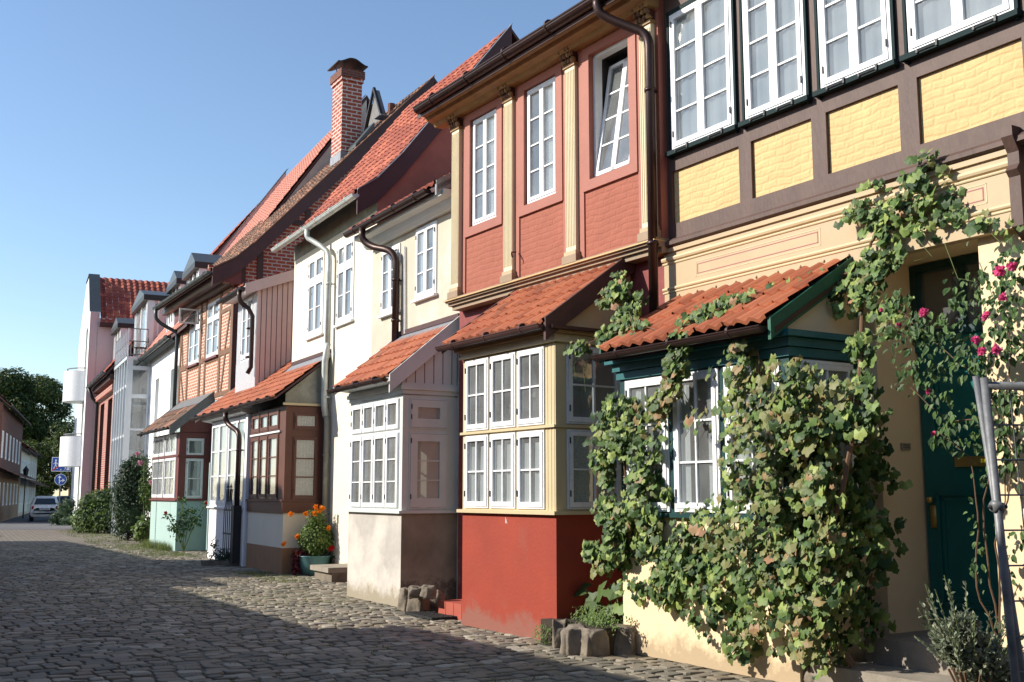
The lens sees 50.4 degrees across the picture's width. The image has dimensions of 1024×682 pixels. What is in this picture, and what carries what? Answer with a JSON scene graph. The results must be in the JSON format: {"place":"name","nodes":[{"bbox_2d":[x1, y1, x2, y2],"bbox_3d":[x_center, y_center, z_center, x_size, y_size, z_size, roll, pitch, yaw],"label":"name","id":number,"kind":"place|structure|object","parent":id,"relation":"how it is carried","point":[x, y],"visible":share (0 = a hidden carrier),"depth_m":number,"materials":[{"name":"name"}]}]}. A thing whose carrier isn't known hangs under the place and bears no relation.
{"place":"outdoors","nodes":[
{"label":"outdoors","id":0,"kind":"place"},
{"bbox_2d":[18,444,41,515],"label":"town house","id":1,"kind":"structure","parent":0,"point":[25,457],"depth_m":83.66,"materials":[{"name":"white paint"}]},
{"bbox_2d":[22,442,48,512],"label":"town house","id":2,"kind":"structure","parent":0,"point":[32,474],"depth_m":95.95,"materials":[{"name":"grey paint"}]},
{"bbox_2d":[0,513,73,529],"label":"road","id":3,"kind":"structure","parent":0,"point":[25,523],"depth_m":58.43,"materials":[{"name":"grey asphalt"}]},
{"bbox_2d":[0,394,35,520],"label":"town house","id":4,"kind":"structure","parent":3,"relation":"on","point":[11,427],"depth_m":69.42,"materials":[{"name":"brick"}]},
{"bbox_2d":[22,466,28,517],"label":"street lamp","id":5,"kind":"object","parent":3,"relation":"on","point":[25,471],"visible":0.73,"depth_m":73.33,"materials":[{"name":"black metal"}]},
{"bbox_2d":[0,366,74,471],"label":"chestnut tree","id":6,"kind":"object","parent":3,"relation":"on","point":[25,395],"visible":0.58,"depth_m":115.47,"materials":[{"name":"green plant"}]},
{"bbox_2d":[29,496,57,520],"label":"car","id":7,"kind":"object","parent":3,"relation":"on","point":[43,506],"visible":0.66,"depth_m":64.67,"materials":[{"name":"white paint"}]},
{"bbox_2d":[22,420,70,496],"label":"chestnut tree","id":8,"kind":"object","parent":3,"relation":"on","point":[43,448],"visible":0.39,"depth_m":110.03,"materials":[{"name":"green plant"}]},
{"bbox_2d":[51,457,70,502],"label":"traffic sign","id":9,"kind":"object","parent":3,"relation":"on","point":[60,479],"visible":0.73,"depth_m":61.46,"materials":[{"name":"metal"}]},
{"bbox_2d":[48,496,75,525],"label":"dark bush","id":10,"kind":"object","parent":3,"relation":"on","point":[62,514],"visible":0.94,"depth_m":57.05,"materials":[{"name":"green plant"}]},
{"bbox_2d":[50,422,74,495],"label":"chestnut tree","id":11,"kind":"object","parent":3,"relation":"on","point":[64,430],"visible":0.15,"depth_m":106.62,"materials":[{"name":"green plant"}]},
{"bbox_2d":[59,274,168,514],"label":"apartment building","id":12,"kind":"structure","parent":3,"relation":"on","point":[96,349],"depth_m":55.32,"materials":[{"name":"white paint"}]},
{"bbox_2d":[0,530,142,548],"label":"paving","id":13,"kind":"structure","parent":0,"point":[34,537],"depth_m":40.07,"materials":[{"name":"grey stone"}]},
{"bbox_2d":[69,482,112,533],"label":"hedge","id":14,"kind":"object","parent":13,"relation":"on","point":[91,512],"visible":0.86,"depth_m":45.17,"materials":[{"name":"green plant"}]},
{"bbox_2d":[106,452,152,539],"bbox_3d":[-13.477,5.535,38.596,1.786,3.230,1.544,0,-8,0],"label":"evergreen shrub","id":15,"kind":"object","parent":13,"relation":"on","point":[127,507],"visible":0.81,"depth_m":38.32,"materials":[{"name":"green plant"}]},
{"bbox_2d":[130,451,152,542],"bbox_3d":[-12.377,5.265,36.713,0.879,3.192,0.721,0,-8,0],"label":"hollyhock","id":16,"kind":"object","parent":13,"relation":"on","point":[141,531],"visible":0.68,"depth_m":36.69,"materials":[{"name":"green plant"}]},
{"bbox_2d":[0,0,581,495],"label":"sky","id":17,"kind":"structure","parent":0,"point":[136,136],"materials":[{"name":"blue"}]},
{"bbox_2d":[0,544,774,681],"bbox_3d":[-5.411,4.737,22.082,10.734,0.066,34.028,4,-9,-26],"label":"cobblestone street","id":18,"kind":"structure","parent":0,"point":[429,665],"depth_m":12.51,"materials":[{"name":"stone"}]},
{"bbox_2d":[161,496,207,551],"bbox_3d":[-9.206,5.159,30.704,1.346,1.554,0.410,2,-8,-11],"label":"rose bush","id":19,"kind":"object","parent":18,"relation":"on","point":[174,528],"visible":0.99,"depth_m":30.68,"materials":[{"name":"green plant"}]},
{"bbox_2d":[201,536,239,564],"bbox_3d":[-6.588,4.843,25.014,1.000,0.692,0.422,0,-8,0],"label":"potted plant","id":20,"kind":"object","parent":18,"relation":"on","point":[223,560],"visible":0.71,"depth_m":24.89,"materials":[{"name":"green plant"}]},
{"bbox_2d":[86,94,371,535],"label":"apartment building","id":21,"kind":"structure","parent":18,"relation":"on","point":[132,399],"depth_m":44.26,"materials":[{"name":"white paint"}]},
{"bbox_2d":[113,329,120,373],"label":"dormer window","id":22,"kind":"structure","parent":21,"relation":"in","point":[117,336],"depth_m":53.87,"materials":[{"name":"white paint"}]},
{"bbox_2d":[134,302,146,356],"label":"dormer window","id":23,"kind":"structure","parent":21,"relation":"in","point":[141,317],"depth_m":46.15,"materials":[{"name":"white paint"}]},
{"bbox_2d":[168,313,173,326],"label":"dormer window","id":24,"kind":"structure","parent":21,"relation":"in","point":[170,323],"depth_m":39.07,"materials":[{"name":"white paint"}]},
{"bbox_2d":[190,269,293,565],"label":"town house","id":25,"kind":"structure","parent":18,"relation":"on","point":[264,332],"depth_m":26.66,"materials":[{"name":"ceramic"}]},
{"bbox_2d":[210,422,228,504],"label":"window","id":26,"kind":"structure","parent":25,"relation":"in","point":[219,453],"depth_m":27.05,"materials":[{"name":"white paint"}]},
{"bbox_2d":[222,484,232,562],"bbox_3d":[-6.554,4.192,25.148,0.080,1.810,0.880,4,-9,-28],"label":"iron trellis","id":27,"kind":"object","parent":25,"relation":"attached to","point":[228,499],"visible":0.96,"depth_m":25.20,"materials":[{"name":"black metal"}]},
{"bbox_2d":[226,417,245,505],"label":"window","id":28,"kind":"structure","parent":25,"relation":"in","point":[240,423],"depth_m":25.76,"materials":[{"name":"white paint"}]},
{"bbox_2d":[240,296,253,359],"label":"window","id":29,"kind":"structure","parent":25,"relation":"in","point":[250,301],"depth_m":27.38,"materials":[{"name":"white paint"}]},
{"bbox_2d":[137,58,437,550],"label":"town house","id":30,"kind":"structure","parent":18,"relation":"on","point":[181,458],"depth_m":32.37,"materials":[{"name":"brick"}]},
{"bbox_2d":[151,459,164,497],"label":"window","id":31,"kind":"structure","parent":30,"relation":"in","point":[159,471],"depth_m":33.28,"materials":[{"name":"white paint"}]},
{"bbox_2d":[153,436,165,456],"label":"window","id":32,"kind":"structure","parent":30,"relation":"in","point":[160,449],"depth_m":33.41,"materials":[{"name":"white paint"}]},
{"bbox_2d":[163,457,176,497],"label":"window","id":33,"kind":"structure","parent":30,"relation":"in","point":[170,463],"depth_m":31.96,"materials":[{"name":"white paint"}]},
{"bbox_2d":[165,434,177,455],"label":"window","id":34,"kind":"structure","parent":30,"relation":"in","point":[170,441],"depth_m":32.09,"materials":[{"name":"white paint"}]},
{"bbox_2d":[185,309,200,368],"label":"window","id":35,"kind":"structure","parent":30,"relation":"in","point":[194,334],"depth_m":34.23,"materials":[{"name":"white paint"}]},
{"bbox_2d":[184,458,203,497],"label":"window","id":36,"kind":"structure","parent":30,"relation":"in","point":[199,478],"depth_m":31.35,"materials":[{"name":"white paint"}]},
{"bbox_2d":[186,438,203,454],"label":"window","id":37,"kind":"structure","parent":30,"relation":"in","point":[188,439],"depth_m":31.45,"materials":[{"name":"white paint"}]},
{"bbox_2d":[203,298,219,361],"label":"window","id":38,"kind":"structure","parent":30,"relation":"in","point":[213,309],"depth_m":32.35,"materials":[{"name":"white paint"}]},
{"bbox_2d":[281,504,334,575],"bbox_3d":[-3.939,4.013,21.955,1.391,1.444,0.700,0,-8,0],"label":"potted plant","id":39,"kind":"object","parent":18,"relation":"on","point":[316,524],"visible":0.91,"depth_m":21.79,"materials":[{"name":"green plant"}]},
{"bbox_2d":[1,529,648,681],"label":"grass","id":40,"kind":"structure","parent":18,"relation":"on","point":[161,547],"depth_m":21.14,"materials":[{"name":"green plant"}]},
{"bbox_2d":[310,564,347,581],"bbox_3d":[-3.295,4.384,20.593,0.750,0.260,1.050,4,-9,-28],"label":"stone step","id":41,"kind":"object","parent":18,"relation":"on","point":[332,572],"visible":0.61,"depth_m":20.13,"materials":[{"name":"stone"}]},
{"bbox_2d":[234,23,519,573],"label":"town house","id":42,"kind":"structure","parent":18,"relation":"on","point":[300,453],"depth_m":22.59,"materials":[{"name":"white paint"}]},
{"bbox_2d":[249,437,259,498],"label":"window","id":43,"kind":"structure","parent":42,"relation":"in","point":[254,470],"depth_m":24.23,"materials":[{"name":"brown wood"}]},
{"bbox_2d":[251,414,260,433],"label":"window","id":44,"kind":"structure","parent":42,"relation":"in","point":[255,426],"depth_m":24.34,"materials":[{"name":"brown wood"}]},
{"bbox_2d":[257,435,268,498],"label":"window","id":45,"kind":"structure","parent":42,"relation":"in","point":[263,442],"depth_m":23.64,"materials":[{"name":"brown wood"}]},
{"bbox_2d":[260,412,268,432],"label":"window","id":46,"kind":"structure","parent":42,"relation":"in","point":[264,427],"depth_m":23.74,"materials":[{"name":"brown wood"}]},
{"bbox_2d":[266,433,278,498],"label":"window","id":47,"kind":"structure","parent":42,"relation":"in","point":[273,440],"depth_m":22.98,"materials":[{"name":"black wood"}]},
{"bbox_2d":[268,409,279,430],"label":"window","id":48,"kind":"structure","parent":42,"relation":"in","point":[274,416],"depth_m":23.09,"materials":[{"name":"brown wood"}]},
{"bbox_2d":[291,436,318,498],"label":"window","id":49,"kind":"structure","parent":42,"relation":"in","point":[305,449],"depth_m":22.48,"materials":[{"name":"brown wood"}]},
{"bbox_2d":[293,412,318,429],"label":"window","id":50,"kind":"structure","parent":42,"relation":"in","point":[302,420],"depth_m":22.60,"materials":[{"name":"brown wood"}]},
{"bbox_2d":[304,252,324,340],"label":"window","id":51,"kind":"structure","parent":42,"relation":"in","point":[317,282],"depth_m":24.09,"materials":[{"name":"white paint"}]},
{"bbox_2d":[333,235,354,327],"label":"window","id":52,"kind":"structure","parent":42,"relation":"in","point":[347,268],"depth_m":22.43,"materials":[{"name":"white paint"}]},
{"bbox_2d":[326,172,459,606],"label":"town house","id":53,"kind":"structure","parent":18,"relation":"on","point":[400,385],"depth_m":16.51,"materials":[{"name":"grey paint"}]},
{"bbox_2d":[349,437,361,506],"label":"window","id":54,"kind":"structure","parent":53,"relation":"in","point":[353,444],"depth_m":17.36,"materials":[{"name":"white paint"}]},
{"bbox_2d":[351,405,362,434],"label":"window","id":55,"kind":"structure","parent":53,"relation":"in","point":[354,412],"depth_m":17.49,"materials":[{"name":"white paint"}]},
{"bbox_2d":[360,435,373,507],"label":"window","id":56,"kind":"structure","parent":53,"relation":"in","point":[364,443],"depth_m":16.95,"materials":[{"name":"white paint"}]},
{"bbox_2d":[362,403,373,432],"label":"window","id":57,"kind":"structure","parent":53,"relation":"in","point":[365,411],"depth_m":17.09,"materials":[{"name":"white paint"}]},
{"bbox_2d":[372,434,385,507],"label":"window","id":58,"kind":"structure","parent":53,"relation":"in","point":[376,442],"depth_m":16.55,"materials":[{"name":"white paint"}]},
{"bbox_2d":[373,400,386,431],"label":"window","id":59,"kind":"structure","parent":53,"relation":"in","point":[376,409],"depth_m":16.69,"materials":[{"name":"white paint"}]},
{"bbox_2d":[377,243,400,318],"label":"window","id":60,"kind":"structure","parent":53,"relation":"in","point":[387,263],"depth_m":19.00,"materials":[{"name":"white paint"}]},
{"bbox_2d":[384,432,398,507],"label":"window","id":61,"kind":"structure","parent":53,"relation":"in","point":[388,441],"depth_m":16.15,"materials":[{"name":"white paint"}]},
{"bbox_2d":[385,398,399,429],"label":"window","id":62,"kind":"structure","parent":53,"relation":"in","point":[389,403],"depth_m":16.21,"materials":[{"name":"white paint"}]},
{"bbox_2d":[411,220,437,303],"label":"window","id":63,"kind":"structure","parent":53,"relation":"in","point":[426,236],"depth_m":17.69,"materials":[{"name":"white paint"}]},
{"bbox_2d":[408,432,447,508],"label":"window","id":64,"kind":"structure","parent":53,"relation":"in","point":[428,452],"depth_m":16.00,"materials":[{"name":"grey paint"}]},
{"bbox_2d":[409,398,447,429],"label":"window","id":65,"kind":"structure","parent":53,"relation":"in","point":[423,413],"depth_m":16.10,"materials":[{"name":"grey paint"}]},
{"bbox_2d":[397,587,407,611],"bbox_3d":[-1.472,3.642,15.215,0.232,0.393,0.219,7,-10,-40],"label":"field stone","id":66,"kind":"object","parent":18,"relation":"on","point":[402,600],"visible":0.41,"depth_m":15.13,"materials":[{"name":"grey stone"}]},
{"bbox_2d":[406,598,429,611],"bbox_3d":[-1.267,3.577,14.824,0.288,0.324,0.257,-5,-10,32],"label":"field stone","id":67,"kind":"object","parent":18,"relation":"on","point":[417,604],"visible":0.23,"depth_m":14.72,"materials":[{"name":"grey stone"}]},
{"bbox_2d":[408,585,421,598],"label":"field stone","id":68,"kind":"object","parent":67,"relation":"on","point":[414,591],"visible":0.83,"depth_m":14.49,"materials":[{"name":"grey stone"}]},
{"bbox_2d":[420,585,436,599],"bbox_3d":[-1.114,3.339,14.473,0.220,0.195,0.215,3,-8,-19],"label":"field stone","id":69,"kind":"object","parent":67,"relation":"on","point":[428,592],"visible":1,"depth_m":14.39,"materials":[{"name":"grey stone"}]},
{"bbox_2d":[405,610,456,619],"bbox_3d":[-0.974,3.616,14.384,0.590,0.030,0.840,5,-9,-30],"label":"door mat","id":70,"kind":"object","parent":18,"relation":"on","point":[432,614],"depth_m":14.21,"materials":[{"name":"black rubber"}]},
{"bbox_2d":[429,590,445,609],"bbox_3d":[-1.065,3.605,15.067,0.267,0.332,0.250,-2,-8,15],"label":"field stone","id":71,"kind":"object","parent":18,"relation":"on","point":[440,595],"visible":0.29,"depth_m":14.96,"materials":[{"name":"grey stone"}]},
{"bbox_2d":[438,599,461,619],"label":"tiled steps","id":72,"kind":"structure","parent":18,"relation":"on","point":[451,607],"depth_m":14.24,"materials":[{"name":"red tile"}]},
{"bbox_2d":[412,0,669,639],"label":"town house","id":73,"kind":"structure","parent":18,"relation":"on","point":[556,125],"depth_m":13.35,"materials":[{"name":"red paint"}]},
{"bbox_2d":[464,435,488,507],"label":"window","id":74,"kind":"structure","parent":73,"relation":"in","point":[471,453],"depth_m":13.44,"materials":[{"name":"white paint"}]},
{"bbox_2d":[464,357,488,430],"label":"window","id":75,"kind":"structure","parent":73,"relation":"in","point":[468,364],"depth_m":13.57,"materials":[{"name":"white paint"}]},
{"bbox_2d":[472,109,495,225],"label":"window","id":76,"kind":"structure","parent":73,"relation":"in","point":[487,210],"depth_m":15.75,"materials":[{"name":"white paint"}]},
{"bbox_2d":[489,432,515,508],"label":"window","id":77,"kind":"structure","parent":73,"relation":"in","point":[496,493],"depth_m":12.96,"materials":[{"name":"white paint"}]},
{"bbox_2d":[489,352,515,428],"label":"window","id":78,"kind":"structure","parent":73,"relation":"in","point":[492,414],"depth_m":13.06,"materials":[{"name":"white paint"}]},
{"bbox_2d":[516,430,544,508],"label":"window","id":79,"kind":"structure","parent":73,"relation":"in","point":[524,493],"depth_m":12.45,"materials":[{"name":"white paint"}]},
{"bbox_2d":[516,346,544,426],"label":"window","id":80,"kind":"structure","parent":73,"relation":"in","point":[539,350],"depth_m":12.56,"materials":[{"name":"white paint"}]},
{"bbox_2d":[527,76,555,203],"bbox_3d":[0.631,-2.650,14.674,0.572,1.680,0.770,5,-10,-33],"label":"window","id":81,"kind":"structure","parent":73,"relation":"in","point":[544,145],"depth_m":14.56,"materials":[{"name":"white paint"}]},
{"bbox_2d":[566,345,620,424],"bbox_3d":[0.933,0.515,12.463,0.770,0.885,0.084,5,-10,-33],"label":"window","id":82,"kind":"structure","parent":73,"relation":"in","point":[569,358],"depth_m":12.30,"materials":[{"name":"white paint"}]},
{"bbox_2d":[567,429,621,508],"bbox_3d":[0.933,1.456,12.331,0.770,0.885,0.084,5,-10,-33],"label":"window","id":83,"kind":"structure","parent":73,"relation":"in","point":[582,489],"depth_m":12.27,"materials":[{"name":"grey glass"}]},
{"bbox_2d":[593,38,628,177],"bbox_3d":[1.567,-2.812,13.523,0.828,1.620,0.780,5,-10,-33],"label":"window","id":84,"kind":"structure","parent":73,"relation":"in","point":[610,65],"depth_m":13.67,"materials":[{"name":"white paint"}]},
{"bbox_2d":[552,618,567,648],"bbox_3d":[0.509,3.118,11.458,0.160,0.388,0.216,-1,-8,7],"label":"field stone","id":85,"kind":"object","parent":18,"relation":"on","point":[558,626],"visible":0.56,"depth_m":11.38,"materials":[{"name":"grey stone"}]},
{"bbox_2d":[559,623,584,655],"bbox_3d":[0.633,3.068,11.082,0.289,0.359,0.283,1,-8,-10],"label":"field stone","id":86,"kind":"object","parent":18,"relation":"on","point":[570,634],"visible":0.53,"depth_m":10.97,"materials":[{"name":"grey stone"}]},
{"bbox_2d":[541,617,622,653],"bbox_3d":[0.885,3.110,11.543,0.700,0.260,1.050,5,-9,-31],"label":"planting bed","id":87,"kind":"object","parent":18,"relation":"on","point":[547,622],"visible":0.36,"depth_m":11.48,"materials":[{"name":"soil"}]},
{"bbox_2d":[532,605,635,644],"bbox_3d":[0.826,3.023,11.511,0.652,0.444,1.326,8,-11,-44],"label":"creeping plant","id":88,"kind":"object","parent":87,"relation":"on","point":[592,617],"visible":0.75,"depth_m":11.42,"materials":[{"name":"green plant"}]},
{"bbox_2d":[573,581,623,622],"bbox_3d":[0.876,2.851,11.739,0.224,0.538,1.205,5,-9,-32],"label":"rhubarb plant","id":89,"kind":"object","parent":87,"relation":"on","point":[610,595],"visible":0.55,"depth_m":11.64,"materials":[{"name":"green plant"}]},
{"bbox_2d":[579,627,609,656],"bbox_3d":[0.809,3.064,10.956,0.279,0.350,0.302,4,-9,-27],"label":"field stone","id":90,"kind":"object","parent":18,"relation":"on","point":[594,642],"visible":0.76,"depth_m":10.86,"materials":[{"name":"grey stone"}]},
{"bbox_2d":[610,624,638,655],"bbox_3d":[1.173,3.071,11.141,0.324,0.345,0.372,-4,-9,28],"label":"field stone","id":91,"kind":"object","parent":18,"relation":"on","point":[625,642],"visible":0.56,"depth_m":11.00,"materials":[{"name":"grey stone"}]},
{"bbox_2d":[591,0,1023,681],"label":"town house","id":92,"kind":"structure","parent":18,"relation":"on","point":[793,126],"depth_m":10.04,"materials":[{"name":"yellow paint"}]},
{"bbox_2d":[625,376,670,511],"bbox_3d":[1.387,1.055,11.113,0.084,1.350,0.690,5,-9,-31],"label":"window","id":93,"kind":"structure","parent":92,"relation":"in","point":[633,387],"depth_m":11.04,"materials":[{"name":"white paint"}]},
{"bbox_2d":[673,368,721,512],"bbox_3d":[1.783,0.965,10.476,0.084,1.350,0.660,5,-9,-31],"label":"window","id":94,"kind":"structure","parent":92,"relation":"in","point":[681,445],"depth_m":10.52,"materials":[{"name":"white paint"}]},
{"bbox_2d":[669,0,733,149],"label":"window","id":95,"kind":"structure","parent":92,"relation":"in","point":[700,33],"depth_m":12.06,"materials":[{"name":"white paint"}]},
{"bbox_2d":[723,359,783,512],"bbox_3d":[2.184,0.874,9.832,0.084,1.350,0.710,5,-9,-31],"label":"window","id":96,"kind":"structure","parent":92,"relation":"in","point":[740,457],"depth_m":9.89,"materials":[{"name":"white paint"}]},
{"bbox_2d":[742,0,805,118],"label":"window","id":97,"kind":"structure","parent":92,"relation":"in","point":[773,30],"depth_m":11.11,"materials":[{"name":"white paint"}]},
{"bbox_2d":[563,148,1023,680],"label":"grapevine","id":98,"kind":"object","parent":92,"relation":"attached to","point":[824,571],"visible":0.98,"depth_m":9.37,"materials":[{"name":"green plant"}]},
{"bbox_2d":[799,359,858,513],"bbox_3d":[2.813,0.853,9.679,0.680,1.350,0.084,5,-9,-31],"label":"window","id":99,"kind":"structure","parent":92,"relation":"in","point":[842,370],"depth_m":9.78,"materials":[{"name":"white paint"}]},
{"bbox_2d":[817,0,891,87],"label":"window","id":100,"kind":"structure","parent":92,"relation":"in","point":[855,35],"depth_m":10.21,"materials":[{"name":"white paint"}]},
{"bbox_2d":[864,585,873,644],"bbox_3d":[3.015,2.443,9.819,0.044,0.883,0.632,5,-9,-31],"label":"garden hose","id":101,"kind":"object","parent":92,"relation":"attached to","point":[869,598],"visible":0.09,"depth_m":9.58,"materials":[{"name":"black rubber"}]},
{"bbox_2d":[879,237,1023,643],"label":"climbing rose","id":102,"kind":"object","parent":92,"relation":"attached to","point":[1001,273],"visible":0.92,"depth_m":8.54,"materials":[{"name":"green plant"}]},
{"bbox_2d":[918,344,998,634],"bbox_3d":[4.024,1.275,9.484,0.120,2.480,1.030,5,-9,-31],"label":"door","id":103,"kind":"structure","parent":92,"relation":"in","point":[949,484],"depth_m":9.65,"materials":[{"name":"teal paint"}]},
{"bbox_2d":[906,0,1013,51],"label":"window","id":104,"kind":"structure","parent":92,"relation":"in","point":[928,21],"depth_m":9.39,"materials":[{"name":"white paint"}]},
{"bbox_2d":[810,630,1023,681],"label":"doorstep","id":105,"kind":"object","parent":18,"relation":"on","point":[903,657],"visible":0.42,"depth_m":8.82,"materials":[{"name":"stone"}]},
{"bbox_2d":[914,575,1023,681],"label":"lavender bush","id":106,"kind":"object","parent":18,"relation":"on","point":[966,647],"visible":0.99,"depth_m":7.44,"materials":[{"name":"green plant"}]},
{"bbox_2d":[972,376,1023,681],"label":"fence","id":107,"kind":"object","parent":18,"relation":"on","point":[977,387],"visible":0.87,"depth_m":4.29,"materials":[{"name":"metal"}]},
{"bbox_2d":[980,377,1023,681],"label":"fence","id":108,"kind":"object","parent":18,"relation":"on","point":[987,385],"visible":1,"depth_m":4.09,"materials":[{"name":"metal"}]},
{"bbox_2d":[988,500,1007,512],"bbox_3d":[1.830,0.624,4.103,0.064,0.053,0.057,-7,-10,40],"label":"pipe clamp","id":109,"kind":"object","parent":108,"relation":"attached to","point":[994,506],"visible":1,"depth_m":4.09,"materials":[{"name":"metal"}]},
{"bbox_2d":[802,666,813,681],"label":"field stone","id":110,"kind":"object","parent":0,"point":[807,676],"visible":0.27,"depth_m":9.14,"materials":[{"name":"grey stone"}]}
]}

